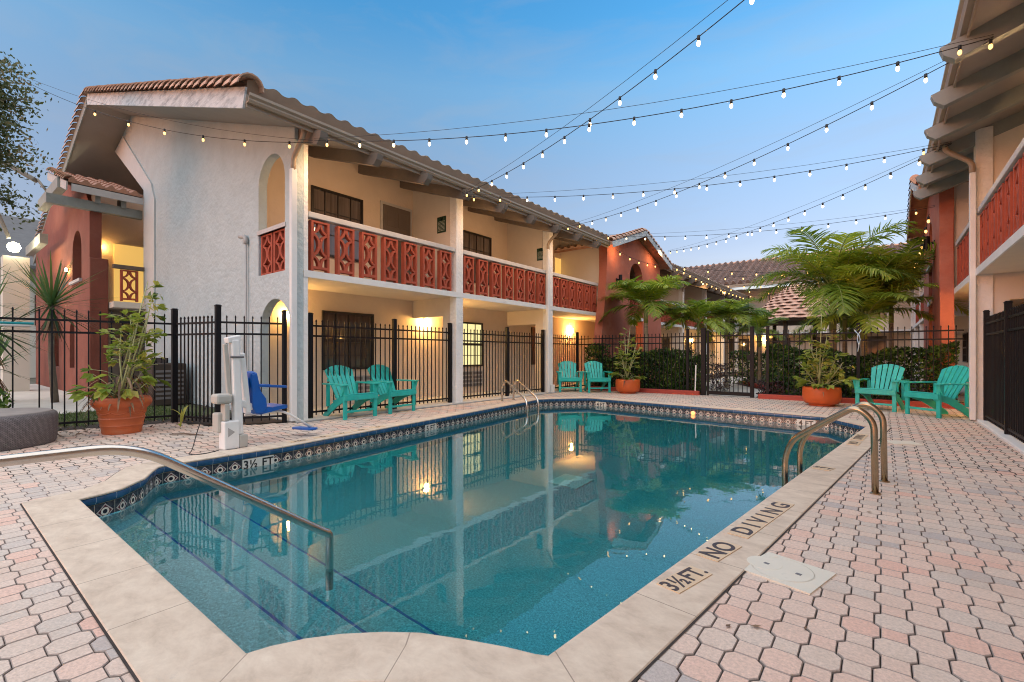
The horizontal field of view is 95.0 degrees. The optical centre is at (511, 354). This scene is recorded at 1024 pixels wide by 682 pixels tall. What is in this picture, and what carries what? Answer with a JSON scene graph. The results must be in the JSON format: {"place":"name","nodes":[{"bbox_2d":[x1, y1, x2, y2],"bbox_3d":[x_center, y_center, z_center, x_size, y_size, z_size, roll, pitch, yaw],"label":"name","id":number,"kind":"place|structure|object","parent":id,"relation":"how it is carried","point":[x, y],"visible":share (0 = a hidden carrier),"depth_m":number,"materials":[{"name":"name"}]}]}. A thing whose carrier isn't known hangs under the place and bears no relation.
{"place":"outdoors","nodes":[
{"label":"outdoors","id":0,"kind":"place"},
{"bbox_2d":[0,215,44,377],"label":"grey roofed building","id":1,"kind":"structure","parent":0,"point":[23,237],"depth_m":24.23,"materials":[{"name":"white paint"}]},
{"bbox_2d":[0,384,94,413],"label":"path","id":2,"kind":"structure","parent":0,"point":[25,399],"depth_m":11.74,"materials":[{"name":"concrete"}]},
{"bbox_2d":[0,213,29,391],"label":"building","id":3,"kind":"structure","parent":2,"relation":"on","point":[21,368],"depth_m":14.60,"materials":[{"name":"grey paint"}]},
{"bbox_2d":[0,263,31,337],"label":"yucca","id":4,"kind":"object","parent":2,"relation":"on","point":[10,282],"visible":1,"depth_m":8.64,"materials":[{"name":"green plant"}]},
{"bbox_2d":[0,327,48,399],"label":"yucca","id":5,"kind":"object","parent":2,"relation":"on","point":[5,359],"visible":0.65,"depth_m":11.33,"materials":[{"name":"green plant"}]},
{"bbox_2d":[0,48,58,231],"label":"tree","id":6,"kind":"object","parent":2,"relation":"on","point":[9,122],"visible":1,"depth_m":10.01,"materials":[{"name":"green plant"}]},
{"bbox_2d":[0,270,63,369],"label":"yucca","id":7,"kind":"object","parent":2,"relation":"on","point":[9,338],"visible":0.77,"depth_m":9.89,"materials":[{"name":"green plant"}]},
{"bbox_2d":[0,250,117,402],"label":"yucca","id":8,"kind":"object","parent":2,"relation":"on","point":[50,296],"visible":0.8,"depth_m":11.16,"materials":[{"name":"green plant"}]},
{"bbox_2d":[58,404,231,432],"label":"lawn","id":9,"kind":"structure","parent":0,"point":[169,406],"depth_m":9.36,"materials":[{"name":"plant"}]},
{"bbox_2d":[151,358,167,362],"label":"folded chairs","id":10,"kind":"object","parent":9,"relation":"on","point":[159,360],"visible":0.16,"depth_m":11.46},
{"bbox_2d":[139,363,185,406],"bbox_3d":[-8.094,0.675,10.880,1.010,0.950,0.650,0,0,38],"label":"equipment cabinet","id":11,"kind":"object","parent":9,"relation":"on","point":[159,392],"visible":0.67,"depth_m":10.50,"materials":[{"name":"brown"}]},
{"bbox_2d":[58,413,288,431],"bbox_3d":[-7.056,1.151,7.087,6.478,0.001,1.896,0,0,-33],"label":"mulch bed","id":12,"kind":"object","parent":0,"point":[247,421],"visible":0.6,"depth_m":7.95,"materials":[{"name":"brown soil"}]},
{"bbox_2d":[0,388,11,407],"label":"shrub","id":13,"kind":"object","parent":12,"relation":"on","point":[4,399],"visible":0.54,"depth_m":7.07,"materials":[{"name":"green plant"}]},
{"bbox_2d":[20,397,890,681],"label":"swimming pool","id":14,"kind":"structure","parent":0,"point":[154,624],"depth_m":2.18,"materials":[{"name":"stone"}]},
{"bbox_2d":[99,405,852,655],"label":"water","id":15,"kind":"structure","parent":14,"relation":"in","point":[546,530],"depth_m":3.73,"materials":[{"name":"teal liquid"}]},
{"bbox_2d":[30,370,907,426],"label":"ground","id":16,"kind":"structure","parent":0,"point":[33,381],"depth_m":9.64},
{"bbox_2d":[26,72,747,420],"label":"motel building","id":17,"kind":"structure","parent":16,"relation":"on","point":[266,226],"depth_m":11.52,"materials":[{"name":"white paint"}]},
{"bbox_2d":[3,164,45,191],"bbox_3d":[-13.981,-5.093,13.565,1.070,0.832,0.284,0,0,-17],"label":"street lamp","id":18,"kind":"object","parent":17,"relation":"attached to","point":[31,178],"visible":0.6,"depth_m":13.50,"materials":[{"name":"grey metal"}]},
{"bbox_2d":[114,244,142,302],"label":"wall","id":19,"kind":"structure","parent":17,"relation":"in","point":[123,254],"depth_m":15.51,"materials":[{"name":"yellow paint"}]},
{"bbox_2d":[3,67,312,147],"bbox_3d":[-7.239,-4.875,8.963,8.433,2.916,0.040,0,0,18],"label":"string light","id":20,"kind":"object","parent":17,"relation":"hanging from","point":[203,136],"visible":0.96,"depth_m":8.54,"materials":[{"name":"brown"}]},
{"bbox_2d":[311,185,362,261],"bbox_3d":[-3.888,-2.880,10.496,0.050,1.460,1.260,0,0,38],"label":"window","id":21,"kind":"structure","parent":17,"relation":"in","point":[327,202],"depth_m":10.46,"materials":[{"name":"brown glass"}]},
{"bbox_2d":[322,310,373,369],"bbox_3d":[-3.713,-0.310,10.709,0.060,1.300,1.310,0,0,38],"label":"window","id":22,"kind":"structure","parent":17,"relation":"in","point":[330,316],"depth_m":10.71,"materials":[{"name":"brown glass"}]},
{"bbox_2d":[380,200,411,284],"bbox_3d":[-2.884,-2.610,11.762,0.058,2.260,0.970,0,0,38],"label":"door","id":23,"kind":"structure","parent":17,"relation":"in","point":[393,218],"depth_m":11.75,"materials":[{"name":"brown wood"}]},
{"bbox_2d":[423,318,428,325],"bbox_3d":[-2.277,-0.875,12.448,0.150,0.210,0.120,0,0,38],"label":"wall lamp","id":24,"kind":"object","parent":17,"relation":"attached to","point":[425,321],"visible":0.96,"depth_m":12.40,"materials":[{"name":"white glass"}]},
{"bbox_2d":[437,216,445,233],"bbox_3d":[-1.729,-3.185,11.512,0.300,0.390,0.014,0,0,38],"label":"notice sign","id":25,"kind":"object","parent":17,"relation":"attached to","point":[441,224],"visible":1,"depth_m":11.51,"materials":[{"name":"black"}]},
{"bbox_2d":[463,322,482,366],"bbox_3d":[-1.297,-0.300,13.770,0.060,1.300,1.310,0,0,38],"label":"window","id":26,"kind":"structure","parent":17,"relation":"in","point":[466,325],"depth_m":13.96,"materials":[{"name":"yellow glass"}]},
{"bbox_2d":[463,230,491,284],"bbox_3d":[-1.056,-2.885,14.083,0.050,1.470,1.300,0,0,38],"label":"window","id":27,"kind":"structure","parent":17,"relation":"in","point":[473,242],"depth_m":14.08,"materials":[{"name":"brown glass"}]},
{"bbox_2d":[531,327,534,364],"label":"window","id":28,"kind":"structure","parent":17,"relation":"in","point":[532,328],"depth_m":16.30,"materials":[{"name":"brown glass"}]},
{"bbox_2d":[537,248,542,260],"bbox_3d":[0.890,-3.085,14.426,0.300,0.370,0.014,0,0,38],"label":"notice sign","id":29,"kind":"object","parent":17,"relation":"attached to","point":[539,253],"visible":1,"depth_m":14.44,"materials":[{"name":"black"}]},
{"bbox_2d":[555,258,560,278],"bbox_3d":[1.888,-2.545,17.837,0.020,2.130,0.900,0,0,38],"label":"doorway","id":30,"kind":"structure","parent":17,"relation":"in","point":[557,261],"depth_m":17.64,"materials":[{"name":"yellow"}]},
{"bbox_2d":[630,334,635,360],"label":"window","id":31,"kind":"structure","parent":17,"relation":"in","point":[631,348],"depth_m":22.80,"materials":[{"name":"brown glass"}]},
{"bbox_2d":[661,338,669,348],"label":"window","id":32,"kind":"structure","parent":17,"relation":"in","point":[665,339],"depth_m":26.37,"materials":[{"name":"black glass"}]},
{"bbox_2d":[684,339,690,350],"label":"window","id":33,"kind":"structure","parent":17,"relation":"in","point":[684,339],"depth_m":29.04,"materials":[{"name":"yellow glass"}]},
{"bbox_2d":[675,266,745,298],"bbox_3d":[11.458,-3.719,26.055,0.060,0.312,13.900,0,0,38],"label":"string light","id":34,"kind":"object","parent":17,"relation":"hanging from","point":[706,282],"visible":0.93,"depth_m":23.60,"materials":[{"name":"yellow"}]},
{"bbox_2d":[685,242,910,371],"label":"motel building","id":35,"kind":"structure","parent":16,"relation":"on","point":[750,268],"depth_m":33.02,"materials":[{"name":"beige paint"}]},
{"bbox_2d":[730,296,748,323],"bbox_3d":[16.682,-3.250,34.448,1.300,2.000,0.050,0,0,38],"label":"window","id":36,"kind":"structure","parent":35,"relation":"in","point":[748,296],"depth_m":34.28,"materials":[{"name":"brown glass"}]},
{"bbox_2d":[730,339,748,358],"bbox_3d":[16.682,-0.400,34.448,1.300,1.500,0.050,0,0,38],"label":"window","id":37,"kind":"structure","parent":35,"relation":"in","point":[731,340],"depth_m":34.41,"materials":[{"name":"brown glass"}]},
{"bbox_2d":[769,338,789,352],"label":"window","id":38,"kind":"structure","parent":35,"relation":"in","point":[770,339],"depth_m":32.89,"materials":[{"name":"brown glass"}]},
{"bbox_2d":[812,337,828,359],"bbox_3d":[20.764,-0.400,31.226,1.300,1.500,0.050,0,0,38],"label":"window","id":39,"kind":"structure","parent":35,"relation":"in","point":[818,338],"depth_m":31.33,"materials":[{"name":"brown metal"}]},
{"bbox_2d":[867,336,886,358],"bbox_3d":[22.805,-0.400,29.615,1.300,1.500,0.050,0,0,38],"label":"window","id":40,"kind":"structure","parent":35,"relation":"in","point":[874,343],"depth_m":29.56,"materials":[{"name":"brown glass"}]},
{"bbox_2d":[0,0,959,289],"label":"sky","id":41,"kind":"structure","parent":0,"point":[391,67],"materials":[{"name":"blue"}]},
{"bbox_2d":[256,370,737,422],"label":"walkway","id":42,"kind":"structure","parent":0,"point":[319,416],"depth_m":10.69,"materials":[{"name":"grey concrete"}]},
{"bbox_2d":[308,312,451,417],"bbox_3d":[-2.545,0.200,9.768,0.085,1.900,3.545,0,0,38],"label":"fence","id":43,"kind":"object","parent":42,"relation":"on","point":[394,330],"visible":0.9,"depth_m":9.76,"materials":[{"name":"black metal"}]},
{"bbox_2d":[463,327,544,398],"bbox_3d":[-0.143,0.200,12.810,0.085,1.900,3.552,0,0,38],"label":"fence","id":44,"kind":"object","parent":42,"relation":"on","point":[507,342],"visible":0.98,"depth_m":12.79,"materials":[{"name":"black metal"}]},
{"bbox_2d":[553,332,591,388],"bbox_3d":[1.883,0.200,15.009,0.542,1.900,1.735,0,0,38],"label":"fence","id":45,"kind":"object","parent":42,"relation":"on","point":[577,339],"visible":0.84,"depth_m":15.55,"materials":[{"name":"black metal"}]},
{"bbox_2d":[0,389,1023,681],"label":"paver deck","id":46,"kind":"structure","parent":0,"point":[980,525],"depth_m":2.40,"materials":[{"name":"concrete"}]},
{"bbox_2d":[0,408,58,451],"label":"wicker ottoman","id":47,"kind":"object","parent":46,"relation":"on","point":[21,428],"visible":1,"depth_m":5.80,"materials":[{"name":"grey wicker"}]},
{"bbox_2d":[0,307,177,426],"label":"fence","id":48,"kind":"object","parent":46,"relation":"on","point":[174,363],"visible":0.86,"depth_m":7.26,"materials":[{"name":"black metal"}]},
{"bbox_2d":[0,321,33,326],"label":"pool pole","id":49,"kind":"object","parent":48,"relation":"hanging from","point":[15,324],"visible":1,"depth_m":6.71,"materials":[{"name":"teal metal"}]},
{"bbox_2d":[90,395,151,434],"bbox_3d":[-5.749,0.885,6.920,0.713,0.530,0.713,0,0,38],"label":"planter","id":50,"kind":"object","parent":46,"relation":"on","point":[114,420],"visible":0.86,"depth_m":6.71,"materials":[{"name":"ceramic"}]},
{"bbox_2d":[67,280,171,416],"bbox_3d":[-5.736,-0.105,6.906,1.060,2.009,1.190,0,0,22],"label":"potted palm","id":51,"kind":"object","parent":50,"relation":"in","point":[119,390],"visible":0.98,"depth_m":6.90,"materials":[{"name":"green plant"}]},
{"bbox_2d":[0,444,333,568],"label":"handrail","id":52,"kind":"object","parent":46,"relation":"on","point":[126,450],"visible":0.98,"depth_m":2.28,"materials":[{"name":"silver metal"}]},
{"bbox_2d":[171,406,189,426],"bbox_3d":[-5.091,0.970,7.314,0.300,0.320,0.305,0,0,28],"label":"fallen frond","id":53,"kind":"object","parent":46,"relation":"on","point":[182,415],"visible":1,"depth_m":7.31,"materials":[{"name":"green plant"}]},
{"bbox_2d":[169,433,203,435],"bbox_3d":[-4.599,1.130,6.662,0.532,0.024,0.058,0,0,6],"label":"twig","id":54,"kind":"object","parent":46,"relation":"on","point":[184,434],"visible":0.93,"depth_m":6.67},
{"bbox_2d":[176,315,213,422],"bbox_3d":[-5.207,0.230,7.735,0.992,1.740,0.030,0,0,24],"label":"fence","id":55,"kind":"object","parent":46,"relation":"on","point":[199,417],"visible":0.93,"depth_m":7.72,"materials":[{"name":"black metal"}]},
{"bbox_2d":[214,304,286,422],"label":"gate","id":56,"kind":"structure","parent":46,"relation":"on","point":[217,349],"depth_m":7.72,"materials":[{"name":"black metal"}]},
{"bbox_2d":[188,335,317,454],"bbox_3d":[-3.388,0.455,6.126,0.624,1.391,1.616,0,0,34],"label":"pool lift","id":57,"kind":"object","parent":46,"relation":"on","point":[243,394],"visible":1,"depth_m":5.77,"materials":[{"name":"white metal"}]},
{"bbox_2d":[322,365,380,419],"bbox_3d":[-3.030,0.676,8.724,0.844,0.948,0.840,0,0,37],"label":"adirondack chair","id":58,"kind":"object","parent":46,"relation":"on","point":[343,390],"visible":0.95,"depth_m":8.69,"materials":[{"name":"teal plastic"}]},
{"bbox_2d":[366,364,418,413],"bbox_3d":[-2.479,0.676,9.528,0.844,0.948,0.839,0,0,33],"label":"adirondack chair","id":59,"kind":"object","parent":46,"relation":"on","point":[387,390],"visible":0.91,"depth_m":9.49,"materials":[{"name":"teal plastic"}]},
{"bbox_2d":[501,379,539,411],"bbox_3d":[0.204,1.440,11.407,0.546,1.620,1.146,0,0,-40],"label":"pool ladder","id":60,"kind":"object","parent":46,"relation":"on","point":[517,391],"visible":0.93,"depth_m":11.42,"materials":[{"name":"silver metal"}]},
{"bbox_2d":[555,361,583,391],"bbox_3d":[1.769,0.676,14.665,0.840,0.948,0.844,0,0,-2],"label":"adirondack chair","id":61,"kind":"object","parent":46,"relation":"on","point":[574,377],"visible":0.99,"depth_m":14.77,"materials":[{"name":"teal plastic"}]},
{"bbox_2d":[583,361,611,392],"bbox_3d":[2.597,0.676,14.504,0.840,0.948,0.844,0,0,-6],"label":"adirondack chair","id":62,"kind":"object","parent":46,"relation":"on","point":[600,374],"visible":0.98,"depth_m":14.62,"materials":[{"name":"teal plastic"}]},
{"bbox_2d":[615,379,639,393],"bbox_3d":[3.447,0.943,13.969,0.716,0.415,0.716,0,0,38],"label":"planter","id":63,"kind":"object","parent":46,"relation":"on","point":[630,386],"visible":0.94,"depth_m":13.69,"materials":[{"name":"ceramic"}]},
{"bbox_2d":[607,328,646,383],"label":"potted palm","id":64,"kind":"object","parent":63,"relation":"in","point":[625,368],"visible":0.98,"depth_m":13.97,"materials":[{"name":"green plant"}]},
{"bbox_2d":[587,386,699,395],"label":"garden curb","id":65,"kind":"structure","parent":46,"relation":"on","point":[668,391],"depth_m":13.82,"materials":[{"name":"red brick"}]},
{"bbox_2d":[593,328,705,394],"bbox_3d":[4.071,0.200,14.368,3.585,1.900,0.130,0,0,38],"label":"fence","id":66,"kind":"object","parent":46,"relation":"on","point":[703,361],"visible":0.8,"depth_m":13.85,"materials":[{"name":"black metal"}]},
{"bbox_2d":[707,326,754,397],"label":"gate","id":67,"kind":"structure","parent":46,"relation":"on","point":[750,357],"depth_m":12.80,"materials":[{"name":"black metal"}]},
{"bbox_2d":[744,552,835,594],"bbox_3d":[1.444,1.155,2.495,0.340,0.030,0.375,0,0,-38],"label":"skimmer lid","id":68,"kind":"object","parent":46,"relation":"on","point":[788,573],"visible":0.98,"depth_m":2.46,"materials":[{"name":"white plastic"}]},
{"bbox_2d":[802,386,841,406],"bbox_3d":[6.990,0.943,10.598,0.752,0.415,0.752,0,0,38],"label":"planter","id":69,"kind":"object","parent":46,"relation":"on","point":[811,396],"visible":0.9,"depth_m":10.32,"materials":[{"name":"ceramic"}]},
{"bbox_2d":[792,313,865,396],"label":"potted palm","id":70,"kind":"object","parent":69,"relation":"in","point":[826,383],"visible":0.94,"depth_m":10.59,"materials":[{"name":"green plant"}]},
{"bbox_2d":[782,402,889,494],"bbox_3d":[2.976,1.367,4.366,0.614,1.865,0.941,0,0,-32],"label":"pool ladder","id":71,"kind":"object","parent":46,"relation":"on","point":[805,434],"visible":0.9,"depth_m":4.22,"materials":[{"name":"silver metal"}]},
{"bbox_2d":[756,323,963,402],"bbox_3d":[8.048,0.200,11.228,4.000,1.900,0.080,0,0,38],"label":"fence","id":72,"kind":"object","parent":46,"relation":"on","point":[767,334],"visible":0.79,"depth_m":11.10,"materials":[{"name":"black metal"}]},
{"bbox_2d":[854,330,861,351],"bbox_3d":[8.155,-0.322,11.065,0.148,0.508,0.029,0,0,38],"label":"knotted cord","id":73,"kind":"object","parent":72,"relation":"attached to","point":[857,339],"visible":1,"depth_m":11.05,"materials":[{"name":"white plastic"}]},
{"bbox_2d":[758,394,964,408],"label":"garden curb","id":74,"kind":"structure","parent":46,"relation":"on","point":[843,400],"depth_m":11.01,"materials":[{"name":"red brick"}]},
{"bbox_2d":[853,364,909,411],"bbox_3d":[7.771,0.676,9.856,0.844,0.948,0.840,0,0,-34],"label":"adirondack chair","id":75,"kind":"object","parent":46,"relation":"on","point":[872,388],"visible":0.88,"depth_m":9.88,"materials":[{"name":"teal plastic"}]},
{"bbox_2d":[887,440,922,445],"bbox_3d":[5.078,1.150,6.094,0.320,0.020,0.260,0,0,15],"label":"cover plate","id":76,"kind":"object","parent":46,"relation":"on","point":[893,442],"visible":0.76,"depth_m":6.08,"materials":[{"name":"white plastic"}]},
{"bbox_2d":[901,365,968,418],"bbox_3d":[8.026,0.676,8.790,0.844,0.948,0.840,0,0,-3],"label":"adirondack chair","id":77,"kind":"object","parent":46,"relation":"on","point":[949,384],"visible":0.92,"depth_m":8.70,"materials":[{"name":"teal plastic"}]},
{"bbox_2d":[977,419,1023,454],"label":"kerb strip","id":78,"kind":"object","parent":46,"relation":"on","point":[1014,442],"visible":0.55,"depth_m":6.42,"materials":[{"name":"white paint"}]},
{"bbox_2d":[983,301,1023,442],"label":"fence","id":79,"kind":"object","parent":78,"relation":"on","point":[1003,370],"visible":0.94,"depth_m":6.55,"materials":[{"name":"black metal"}]},
{"bbox_2d":[706,377,762,397],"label":"garden path","id":80,"kind":"structure","parent":0,"point":[740,389],"depth_m":15.82,"materials":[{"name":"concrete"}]},
{"bbox_2d":[710,362,732,390],"bbox_3d":[6.530,0.682,14.650,0.556,0.922,0.757,0,0,38],"label":"shrub","id":81,"kind":"object","parent":80,"relation":"on","point":[718,372],"visible":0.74,"depth_m":14.46,"materials":[{"name":"green plant"}]},
{"bbox_2d":[693,297,775,387],"bbox_3d":[7.460,-0.392,16.177,2.835,3.083,2.740,0,0,38],"label":"palm tree","id":82,"kind":"object","parent":80,"relation":"on","point":[740,305],"visible":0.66,"depth_m":15.84,"materials":[{"name":"green plant"}]},
{"bbox_2d":[662,371,923,399],"bbox_3d":[12.959,1.154,21.532,9.060,0.001,22.140,0,0,38],"label":"garden bed","id":83,"kind":"object","parent":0,"point":[763,379],"depth_m":20.07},
{"bbox_2d":[585,343,611,385],"bbox_3d":[2.916,0.383,15.880,0.806,1.590,0.744,0,0,38],"label":"shrub","id":84,"kind":"object","parent":83,"relation":"on","point":[591,353],"visible":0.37,"depth_m":15.70,"materials":[{"name":"green plant"}]},
{"bbox_2d":[595,274,699,383],"bbox_3d":[4.513,-0.698,15.753,3.202,3.696,3.251,0,0,-3],"label":"palm tree","id":85,"kind":"object","parent":83,"relation":"on","point":[644,294],"visible":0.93,"depth_m":15.51,"materials":[{"name":"green plant"}]},
{"bbox_2d":[597,347,718,392],"bbox_3d":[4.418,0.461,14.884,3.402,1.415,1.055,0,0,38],"label":"hedge","id":86,"kind":"object","parent":83,"relation":"on","point":[652,367],"visible":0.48,"depth_m":14.34,"materials":[{"name":"green plant"}]},
{"bbox_2d":[653,297,744,374],"bbox_3d":[6.226,-0.341,15.731,2.772,2.981,2.553,0,0,38],"label":"palm tree","id":87,"kind":"object","parent":83,"relation":"on","point":[692,316],"visible":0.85,"depth_m":15.36,"materials":[{"name":"green plant"}]},
{"bbox_2d":[743,381,771,393],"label":"garden curb","id":88,"kind":"structure","parent":83,"relation":"on","point":[755,385],"depth_m":16.40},
{"bbox_2d":[730,307,787,382],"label":"palm tree","id":89,"kind":"object","parent":83,"relation":"on","point":[759,319],"visible":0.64,"depth_m":16.58,"materials":[{"name":"green plant"}]},
{"bbox_2d":[757,380,785,393],"bbox_3d":[6.919,0.906,12.495,0.688,0.492,0.459,0,0,38],"label":"shrub","id":90,"kind":"object","parent":83,"relation":"on","point":[770,383],"visible":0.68,"depth_m":12.35,"materials":[{"name":"green plant"}]},
{"bbox_2d":[728,350,817,385],"bbox_3d":[9.988,0.477,17.908,2.805,1.372,2.612,0,0,38],"label":"hedge","id":91,"kind":"object","parent":83,"relation":"on","point":[745,360],"visible":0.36,"depth_m":17.56,"materials":[{"name":"green plant"}]},
{"bbox_2d":[744,219,931,381],"bbox_3d":[8.794,-1.088,12.790,4.143,4.477,4.018,0,0,38],"label":"palm tree","id":92,"kind":"object","parent":83,"relation":"on","point":[818,261],"visible":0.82,"depth_m":12.21,"materials":[{"name":"green plant"}]},
{"bbox_2d":[800,249,889,395],"bbox_3d":[9.042,-0.820,12.832,2.110,3.939,2.113,0,0,38],"label":"palm tree","id":93,"kind":"object","parent":83,"relation":"on","point":[851,258],"visible":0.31,"depth_m":12.23,"materials":[{"name":"green plant"}]},
{"bbox_2d":[764,341,959,399],"bbox_3d":[8.477,0.423,11.679,3.874,1.490,1.046,0,0,38],"label":"hedge","id":94,"kind":"object","parent":83,"relation":"on","point":[922,357],"visible":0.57,"depth_m":11.18,"materials":[{"name":"green plant"}]},
{"bbox_2d":[790,254,938,397],"bbox_3d":[9.133,-0.641,12.316,3.178,3.582,3.292,0,0,38],"label":"palm tree","id":95,"kind":"object","parent":83,"relation":"on","point":[878,297],"visible":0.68,"depth_m":11.81,"materials":[{"name":"green plant"}]},
{"bbox_2d":[816,237,968,397],"bbox_3d":[9.856,-0.881,12.401,3.302,4.063,2.811,0,0,-17],"label":"palm tree","id":96,"kind":"object","parent":83,"relation":"on","point":[914,242],"visible":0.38,"depth_m":11.90,"materials":[{"name":"green plant"}]},
{"bbox_2d":[757,280,851,379],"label":"garden pavilion","id":97,"kind":"structure","parent":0,"point":[784,302],"depth_m":19.47,"materials":[{"name":"tile"}]},
{"bbox_2d":[920,380,968,408],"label":"walkway","id":98,"kind":"structure","parent":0,"point":[961,397],"depth_m":12.72,"materials":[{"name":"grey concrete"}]},
{"bbox_2d":[903,0,1023,420],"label":"motel building","id":99,"kind":"structure","parent":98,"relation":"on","point":[968,182],"depth_m":8.00,"materials":[{"name":"white paint"}]},
{"bbox_2d":[462,0,753,196],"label":"string light","id":100,"kind":"object","parent":99,"relation":"hanging from","point":[619,98],"visible":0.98,"depth_m":5.95,"materials":[{"name":"brown"}]},
{"bbox_2d":[314,34,993,146],"bbox_3d":[1.094,-3.336,6.462,8.963,0.533,0.040,0,0,15],"label":"string light","id":101,"kind":"object","parent":99,"relation":"hanging from","point":[959,47],"visible":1,"depth_m":6.13,"materials":[{"name":"white"}]},
{"bbox_2d":[463,141,951,201],"bbox_3d":[3.317,-3.467,9.326,9.064,0.551,0.040,0,0,14],"label":"string light","id":102,"kind":"object","parent":99,"relation":"hanging from","point":[884,160],"visible":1,"depth_m":9.08,"materials":[{"name":"brown"}]},
{"bbox_2d":[678,266,780,275],"bbox_3d":[11.423,-3.545,19.393,8.603,0.623,0.060,0,0,15],"label":"string light","id":103,"kind":"object","parent":99,"relation":"hanging from","point":[722,270],"visible":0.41,"depth_m":20.05,"materials":[{"name":"yellow"}]},
{"bbox_2d":[601,205,934,239],"bbox_3d":[6.592,-3.655,13.435,8.399,0.616,0.043,0,0,30],"label":"string light","id":104,"kind":"object","parent":99,"relation":"hanging from","point":[761,226],"visible":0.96,"depth_m":13.22,"materials":[{"name":"brown"}]},
{"bbox_2d":[567,36,993,229],"bbox_3d":[3.460,-3.479,9.483,0.040,0.528,9.274,0,0,-25],"label":"string light","id":105,"kind":"object","parent":99,"relation":"hanging from","point":[990,46],"visible":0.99,"depth_m":7.08,"materials":[{"name":"brown"}]},
{"bbox_2d":[668,142,950,253],"bbox_3d":[7.135,-3.938,14.001,0.046,0.890,11.621,0,0,-6],"label":"string light","id":106,"kind":"object","parent":99,"relation":"hanging from","point":[890,175],"visible":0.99,"depth_m":11.17,"materials":[{"name":"brown"}]},
{"bbox_2d":[914,215,929,267],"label":"string light","id":107,"kind":"object","parent":99,"relation":"hanging from","point":[928,221],"visible":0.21,"depth_m":12.45,"materials":[{"name":"yellow"}]},
{"bbox_2d":[923,236,934,250],"bbox_3d":[10.378,-2.770,11.682,0.215,0.340,0.130,0,0,38],"label":"cylinder lamp","id":108,"kind":"object","parent":99,"relation":"attached to","point":[926,243],"visible":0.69,"depth_m":11.66,"materials":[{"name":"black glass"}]},
{"bbox_2d":[962,332,967,362],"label":"window","id":109,"kind":"structure","parent":99,"relation":"in","point":[965,335],"depth_m":21.11,"materials":[{"name":"black glass"}]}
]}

